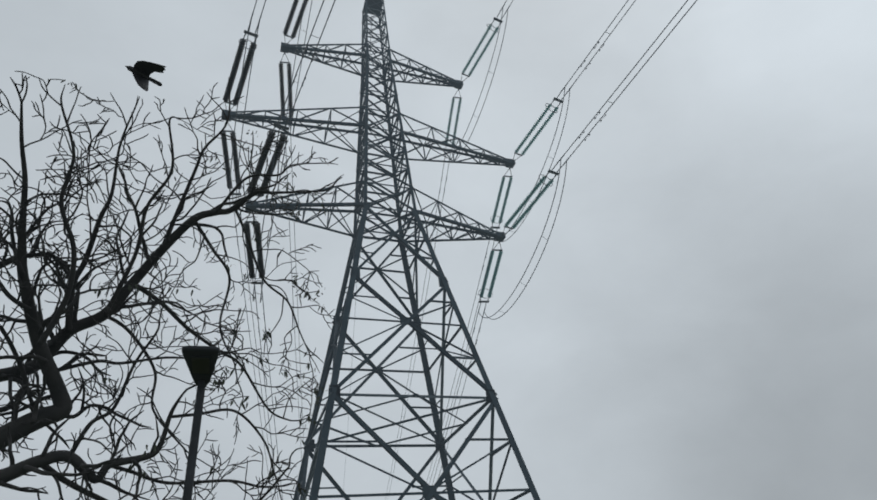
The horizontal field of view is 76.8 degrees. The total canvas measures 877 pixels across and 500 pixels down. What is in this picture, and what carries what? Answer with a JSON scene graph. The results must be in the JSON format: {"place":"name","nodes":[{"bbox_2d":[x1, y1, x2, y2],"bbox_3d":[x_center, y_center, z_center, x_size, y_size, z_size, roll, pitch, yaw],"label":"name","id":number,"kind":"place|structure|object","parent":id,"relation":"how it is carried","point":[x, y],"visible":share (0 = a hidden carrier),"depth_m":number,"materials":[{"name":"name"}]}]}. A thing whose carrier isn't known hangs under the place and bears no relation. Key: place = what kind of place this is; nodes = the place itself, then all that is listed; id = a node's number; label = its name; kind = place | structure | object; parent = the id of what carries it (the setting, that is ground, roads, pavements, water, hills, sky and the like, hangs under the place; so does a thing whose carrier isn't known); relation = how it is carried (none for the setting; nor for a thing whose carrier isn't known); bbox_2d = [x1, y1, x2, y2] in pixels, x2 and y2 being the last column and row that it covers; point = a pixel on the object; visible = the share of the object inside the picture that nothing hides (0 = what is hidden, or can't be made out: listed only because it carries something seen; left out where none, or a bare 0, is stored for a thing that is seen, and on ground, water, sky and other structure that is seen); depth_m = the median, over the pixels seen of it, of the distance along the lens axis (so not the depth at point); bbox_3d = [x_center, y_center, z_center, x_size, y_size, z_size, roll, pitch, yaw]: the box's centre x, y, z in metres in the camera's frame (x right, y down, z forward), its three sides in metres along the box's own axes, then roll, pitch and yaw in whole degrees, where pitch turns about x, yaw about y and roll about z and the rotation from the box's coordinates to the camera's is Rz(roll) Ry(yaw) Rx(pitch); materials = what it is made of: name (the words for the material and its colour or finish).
{"place":"outdoors","nodes":[
{"label":"outdoors","id":0,"kind":"place"},
{"bbox_2d":[125,61,165,90],"bbox_3d":[-3.906,-2.354,7.369,0.484,0.375,0.413,27,-89,-33],"label":"crow","id":1,"kind":"object","parent":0,"point":[141,71],"visible":1,"depth_m":7.37,"materials":[{"name":"black"}]},
{"bbox_2d":[0,0,876,499],"label":"sky","id":2,"kind":"structure","parent":0,"point":[696,316],"materials":[{"name":"grey"}]},
{"label":"ground","id":3,"kind":"structure","parent":0,"visible":0},
{"bbox_2d":[0,71,343,499],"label":"bare tree","id":4,"kind":"object","parent":3,"relation":"on","point":[43,352],"visible":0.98,"depth_m":10.74,"materials":[{"name":"black plant"}]},
{"bbox_2d":[182,346,219,499],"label":"street lamp","id":5,"kind":"object","parent":3,"relation":"on","point":[201,361],"visible":1,"depth_m":5.37,"materials":[{"name":"metal"}]},
{"bbox_2d":[221,0,696,499],"bbox_3d":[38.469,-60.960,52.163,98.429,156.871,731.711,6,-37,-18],"label":"transmission tower","id":6,"kind":"structure","parent":3,"relation":"on","point":[334,353],"depth_m":33.94,"materials":[{"name":"metal"}]}
]}

